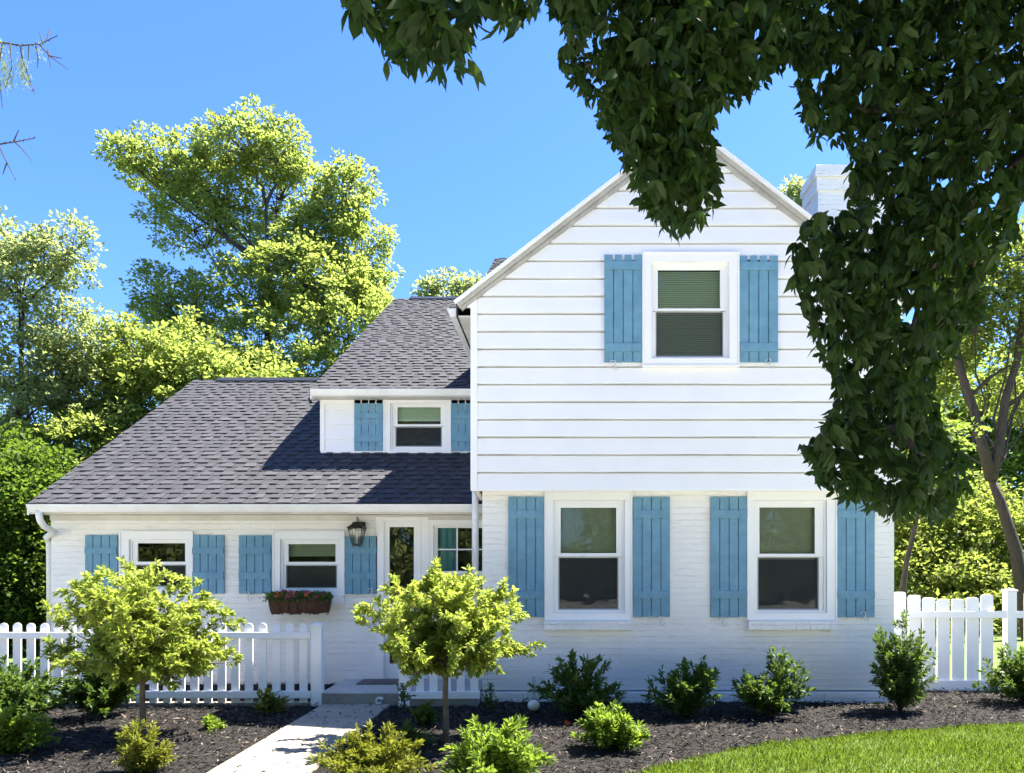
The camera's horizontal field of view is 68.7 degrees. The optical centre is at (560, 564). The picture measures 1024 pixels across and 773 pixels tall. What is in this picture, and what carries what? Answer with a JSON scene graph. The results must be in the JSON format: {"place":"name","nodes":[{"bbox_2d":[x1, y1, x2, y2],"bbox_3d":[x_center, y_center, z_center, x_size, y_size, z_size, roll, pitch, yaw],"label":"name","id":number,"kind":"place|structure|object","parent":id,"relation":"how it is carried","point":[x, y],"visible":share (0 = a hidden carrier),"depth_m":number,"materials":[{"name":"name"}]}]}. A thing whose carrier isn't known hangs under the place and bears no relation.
{"place":"outdoors","nodes":[
{"label":"outdoors","id":0,"kind":"place"},
{"bbox_2d":[207,704,389,772],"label":"path","id":1,"kind":"structure","parent":0,"point":[284,748],"depth_m":7.04,"materials":[{"name":"concrete"}]},
{"bbox_2d":[375,697,382,704],"bbox_3d":[-2.153,1.621,8.880,0.102,0.096,0.035,0,0,0],"label":"shell ornament","id":2,"kind":"object","parent":1,"relation":"on","point":[379,698],"visible":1,"depth_m":8.87,"materials":[{"name":"ceramic"}]},
{"bbox_2d":[0,0,1023,544],"label":"sky","id":3,"kind":"structure","parent":0,"point":[469,177],"materials":[{"name":"blue"}]},
{"bbox_2d":[8,578,1023,772],"bbox_3d":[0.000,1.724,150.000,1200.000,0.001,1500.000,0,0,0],"label":"ground","id":4,"kind":"structure","parent":0,"point":[997,642],"depth_m":7.07,"materials":[{"name":"green plant"}]},
{"bbox_2d":[0,412,60,552],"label":"hedge tree","id":5,"kind":"object","parent":4,"relation":"on","point":[12,439],"depth_m":17.57,"materials":[{"name":"green plant"}]},
{"bbox_2d":[0,440,79,656],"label":"hedge tree","id":6,"kind":"object","parent":4,"relation":"on","point":[25,480],"visible":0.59,"depth_m":14.07,"materials":[{"name":"green plant"}]},
{"bbox_2d":[0,206,122,468],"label":"ash tree","id":7,"kind":"object","parent":4,"relation":"on","point":[33,389],"visible":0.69,"depth_m":20.71,"materials":[{"name":"green plant"}]},
{"bbox_2d":[5,309,303,472],"bbox_3d":[-11.236,-2.769,21.666,8.511,9.226,4.493,0,0,0],"label":"linden tree","id":8,"kind":"object","parent":4,"relation":"on","point":[139,376],"visible":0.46,"depth_m":21.22,"materials":[{"name":"green plant"}]},
{"bbox_2d":[90,93,404,405],"bbox_3d":[-10.732,-7.356,25.744,11.098,18.371,7.581,0,0,0],"label":"maple tree","id":9,"kind":"object","parent":4,"relation":"on","point":[311,300],"visible":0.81,"depth_m":26.22,"materials":[{"name":"green plant"}]},
{"bbox_2d":[322,679,481,705],"bbox_3d":[-1.938,1.655,9.495,1.895,0.231,1.070,0,0,0],"label":"front step","id":10,"kind":"object","parent":4,"relation":"on","point":[347,691],"visible":0.57,"depth_m":8.96,"materials":[{"name":"concrete"}]},
{"bbox_2d":[356,679,398,684],"bbox_3d":[-2.371,1.531,9.750,0.488,0.014,0.400,0,0,0],"label":"doormat","id":11,"kind":"object","parent":10,"relation":"on","point":[377,682],"visible":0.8,"depth_m":9.64,"materials":[{"name":"grey fabric"}]},
{"bbox_2d":[399,666,479,706],"bbox_3d":[-1.454,1.241,9.000,0.985,1.059,0.149,0,0,0],"label":"picket fence","id":12,"kind":"object","parent":4,"relation":"on","point":[433,692],"visible":0.19,"depth_m":8.96,"materials":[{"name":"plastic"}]},
{"bbox_2d":[410,266,486,295],"bbox_3d":[-4.839,-5.825,33.899,3.376,15.308,3.141,0,0,44],"label":"distant tree","id":13,"kind":"object","parent":4,"relation":"on","point":[457,286],"visible":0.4,"depth_m":33.65,"materials":[{"name":"green plant"}]},
{"bbox_2d":[26,145,913,702],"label":"house","id":14,"kind":"structure","parent":4,"relation":"on","point":[590,423],"depth_m":9.26,"materials":[{"name":"paint"}]},
{"bbox_2d":[119,531,195,604],"bbox_3d":[-5.395,0.049,10.362,1.018,0.994,0.836,0,0,0],"label":"window","id":15,"kind":"structure","parent":14,"relation":"in","point":[173,549],"depth_m":10.05,"materials":[{"name":"paint"}]},
{"bbox_2d":[260,589,333,614],"bbox_3d":[-3.425,0.494,9.785,0.901,0.351,0.512,0,0,0],"label":"flower box","id":16,"kind":"object","parent":14,"relation":"attached to","point":[302,601],"visible":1,"depth_m":9.73,"materials":[{"name":"brown wood"}]},
{"bbox_2d":[272,531,344,604],"bbox_3d":[-3.358,0.049,10.362,0.990,0.995,0.837,0,0,0],"label":"window","id":17,"kind":"structure","parent":14,"relation":"in","point":[301,560],"depth_m":10.05,"materials":[{"name":"paint"}]},
{"bbox_2d":[346,517,365,545],"bbox_3d":[-2.697,-0.440,9.909,0.224,0.395,0.242,0,0,0],"label":"wall lantern","id":18,"kind":"object","parent":14,"relation":"attached to","point":[358,526],"depth_m":9.87,"materials":[{"name":"black metal"}]},
{"bbox_2d":[376,517,428,679],"bbox_3d":[-2.121,0.461,10.070,0.704,2.187,0.200,0,0,0],"label":"door","id":19,"kind":"structure","parent":14,"relation":"in","point":[402,542],"depth_m":10.03,"materials":[{"name":"paint"}]},
{"bbox_2d":[383,400,450,452],"bbox_3d":[-2.122,-2.069,11.469,1.019,0.951,0.803,0,0,0],"label":"window","id":20,"kind":"structure","parent":14,"relation":"in","point":[396,417],"depth_m":11.14,"materials":[{"name":"paint"}]},
{"bbox_2d":[428,520,481,621],"bbox_3d":[-1.236,0.103,10.379,1.124,1.454,0.803,0,0,0],"label":"window","id":21,"kind":"structure","parent":14,"relation":"in","point":[450,540],"depth_m":10.17,"materials":[{"name":"paint"}]},
{"bbox_2d":[544,491,631,629],"bbox_3d":[0.348,-0.048,9.592,1.092,1.712,0.837,0,0,0],"label":"window","id":22,"kind":"structure","parent":14,"relation":"in","point":[588,534],"depth_m":9.28,"materials":[{"name":"paint"}]},
{"bbox_2d":[640,251,739,367],"bbox_3d":[1.581,-3.089,9.440,1.181,1.400,0.820,0,0,0],"label":"window","id":23,"kind":"structure","parent":14,"relation":"in","point":[691,299],"depth_m":9.12,"materials":[{"name":"paint"}]},
{"bbox_2d":[747,491,836,629],"bbox_3d":[2.858,-0.048,9.592,1.118,1.711,0.837,0,0,0],"label":"window","id":24,"kind":"structure","parent":14,"relation":"in","point":[792,535],"depth_m":9.29,"materials":[{"name":"paint"}]},
{"bbox_2d":[0,682,1023,772],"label":"mulch bed","id":25,"kind":"object","parent":4,"relation":"on","point":[553,746],"visible":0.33,"depth_m":7.74,"materials":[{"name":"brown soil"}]},
{"bbox_2d":[0,698,61,754],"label":"corner shrub","id":26,"kind":"object","parent":25,"relation":"on","point":[21,732],"visible":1,"depth_m":6.67,"materials":[{"name":"green plant"}]},
{"bbox_2d":[0,30,66,179],"bbox_3d":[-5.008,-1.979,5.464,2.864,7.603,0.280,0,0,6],"label":"larch tree","id":27,"kind":"object","parent":25,"relation":"on","point":[5,75],"visible":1,"depth_m":5.40,"materials":[{"name":"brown plant"}]},
{"bbox_2d":[0,654,75,718],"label":"corner shrub","id":28,"kind":"object","parent":25,"relation":"on","point":[16,688],"visible":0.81,"depth_m":7.88,"materials":[{"name":"green plant"}]},
{"bbox_2d":[56,645,139,717],"bbox_3d":[-5.045,1.258,8.269,0.762,0.914,0.884,0,0,40],"label":"round shrub","id":29,"kind":"object","parent":25,"relation":"on","point":[97,695],"visible":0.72,"depth_m":8.10,"materials":[{"name":"green plant"}]},
{"bbox_2d":[39,555,246,738],"bbox_3d":[-4.086,0.820,7.316,1.888,1.841,1.572,0,0,-22],"label":"young tree","id":30,"kind":"object","parent":25,"relation":"on","point":[136,638],"visible":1,"depth_m":7.08,"materials":[{"name":"green plant"}]},
{"bbox_2d":[109,718,177,772],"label":"gold spirea","id":31,"kind":"object","parent":25,"relation":"on","point":[140,753],"visible":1,"depth_m":6.00,"materials":[{"name":"green plant"}]},
{"bbox_2d":[2,701,310,705],"bbox_3d":[-5.560,1.708,9.040,5.280,0.085,0.120,0,0,0],"label":"edging strip","id":32,"kind":"object","parent":25,"relation":"on","point":[173,703],"visible":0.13,"depth_m":8.98,"materials":[{"name":"concrete"}]},
{"bbox_2d":[0,622,325,706],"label":"picket fence","id":33,"kind":"object","parent":25,"relation":"on","point":[194,694],"visible":0.5,"depth_m":8.99,"materials":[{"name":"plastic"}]},
{"bbox_2d":[201,713,229,732],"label":"seedling","id":34,"kind":"object","parent":25,"relation":"on","point":[210,721],"visible":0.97,"depth_m":7.66,"materials":[{"name":"green plant"}]},
{"bbox_2d":[252,687,289,714],"bbox_3d":[-3.304,1.557,8.555,0.395,0.322,0.410,0,0,0],"label":"shrub","id":35,"kind":"object","parent":25,"relation":"on","point":[270,702],"visible":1,"depth_m":8.52,"materials":[{"name":"green plant"}]},
{"bbox_2d":[306,719,437,772],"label":"gold spirea","id":36,"kind":"object","parent":25,"relation":"on","point":[369,756],"visible":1,"depth_m":5.72,"materials":[{"name":"green plant"}]},
{"bbox_2d":[395,681,416,711],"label":"shrub","id":37,"kind":"object","parent":25,"relation":"on","point":[403,695],"visible":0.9,"depth_m":8.53,"materials":[{"name":"green plant"}]},
{"bbox_2d":[387,718,436,745],"bbox_3d":[-1.404,1.597,7.039,0.508,0.287,0.378,0,0,0],"label":"seedling","id":38,"kind":"object","parent":25,"relation":"on","point":[409,729],"visible":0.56,"depth_m":7.04,"materials":[{"name":"green plant"}]},
{"bbox_2d":[409,698,441,727],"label":"shrub","id":39,"kind":"object","parent":25,"relation":"on","point":[422,716],"visible":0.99,"depth_m":7.77,"materials":[{"name":"green plant"}]},
{"bbox_2d":[350,557,545,742],"bbox_3d":[-1.085,0.827,7.181,1.906,1.826,1.536,0,0,0],"label":"young tree","id":40,"kind":"object","parent":25,"relation":"on","point":[455,636],"visible":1,"depth_m":6.90,"materials":[{"name":"green plant"}]},
{"bbox_2d":[481,682,499,712],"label":"seedling","id":41,"kind":"object","parent":25,"relation":"on","point":[490,701],"visible":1,"depth_m":8.55,"materials":[{"name":"green plant"}]},
{"bbox_2d":[435,713,557,772],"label":"euonymus bush","id":42,"kind":"object","parent":25,"relation":"on","point":[493,750],"visible":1,"depth_m":5.78,"materials":[{"name":"green plant"}]},
{"bbox_2d":[528,699,539,712],"bbox_3d":[-0.302,1.647,8.633,0.133,0.167,0.138,0,0,32],"label":"garden spotlight","id":43,"kind":"object","parent":25,"relation":"on","point":[533,705],"visible":0.99,"depth_m":8.59,"materials":[{"name":"paint"}]},
{"bbox_2d":[528,648,626,716],"bbox_3d":[0.199,1.328,8.345,1.163,0.778,0.922,0,0,0],"label":"laurel shrub","id":44,"kind":"object","parent":25,"relation":"on","point":[574,697],"visible":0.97,"depth_m":8.31,"materials":[{"name":"green plant"}]},
{"bbox_2d":[570,698,650,751],"bbox_3d":[0.443,1.476,6.827,0.752,0.482,0.612,0,0,0],"label":"euonymus bush","id":45,"kind":"object","parent":25,"relation":"on","point":[606,729],"visible":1,"depth_m":6.73,"materials":[{"name":"green plant"}]},
{"bbox_2d":[640,655,721,717],"bbox_3d":[1.346,1.350,8.270,0.924,0.734,0.793,0,0,0],"label":"laurel shrub","id":46,"kind":"object","parent":25,"relation":"on","point":[687,692],"visible":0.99,"depth_m":8.17,"materials":[{"name":"green plant"}]},
{"bbox_2d":[729,645,817,717],"bbox_3d":[2.331,1.299,8.341,0.941,0.833,0.830,0,0,-22],"label":"laurel shrub","id":47,"kind":"object","parent":25,"relation":"on","point":[774,693],"visible":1,"depth_m":8.21,"materials":[{"name":"green plant"}]},
{"bbox_2d":[867,609,939,712],"bbox_3d":[3.892,1.110,8.538,0.826,1.210,0.790,0,0,0],"label":"upright shrub","id":48,"kind":"object","parent":25,"relation":"on","point":[898,673],"visible":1,"depth_m":8.47,"materials":[{"name":"green plant"}]},
{"bbox_2d":[970,642,1023,704],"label":"laurel shrub","id":49,"kind":"object","parent":25,"relation":"on","point":[1011,680],"visible":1,"depth_m":9.07,"materials":[{"name":"green plant"}]},
{"bbox_2d":[340,0,1023,529],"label":"overhanging tree","id":50,"kind":"object","parent":4,"relation":"on","point":[672,74],"visible":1,"depth_m":4.25,"materials":[{"name":"green plant"}]},
{"bbox_2d":[778,174,808,206],"bbox_3d":[11.389,-8.424,36.080,3.350,20.490,2.566,0,0,-13],"label":"distant tree","id":51,"kind":"object","parent":4,"relation":"on","point":[792,191],"visible":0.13,"depth_m":35.49,"materials":[{"name":"green plant"}]},
{"bbox_2d":[621,721,1023,772],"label":"lawn grass","id":52,"kind":"structure","parent":4,"relation":"on","point":[951,742],"depth_m":6.67,"materials":[{"name":"green plant"}]},
{"bbox_2d":[899,400,991,591],"bbox_3d":[6.838,-0.677,14.103,1.979,4.855,1.676,0,0,0],"label":"slim tree","id":53,"kind":"object","parent":4,"relation":"on","point":[904,575],"visible":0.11,"depth_m":13.95,"materials":[{"name":"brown plant"}]},
{"bbox_2d":[894,468,1023,638],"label":"lilac bush","id":54,"kind":"object","parent":4,"relation":"on","point":[960,565],"visible":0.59,"depth_m":19.95,"materials":[{"name":"green plant"}]},
{"bbox_2d":[894,588,1023,690],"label":"picket fence","id":55,"kind":"object","parent":4,"relation":"on","point":[1009,614],"visible":0.74,"depth_m":10.09,"materials":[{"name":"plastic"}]},
{"bbox_2d":[894,325,1023,585],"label":"woodland tree","id":56,"kind":"object","parent":4,"relation":"on","point":[1012,465],"visible":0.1,"depth_m":25.76,"materials":[{"name":"green plant"}]},
{"bbox_2d":[904,215,1023,639],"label":"locust tree","id":57,"kind":"object","parent":4,"relation":"on","point":[1008,385],"visible":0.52,"depth_m":16.97,"materials":[{"name":"green plant"}]}
]}

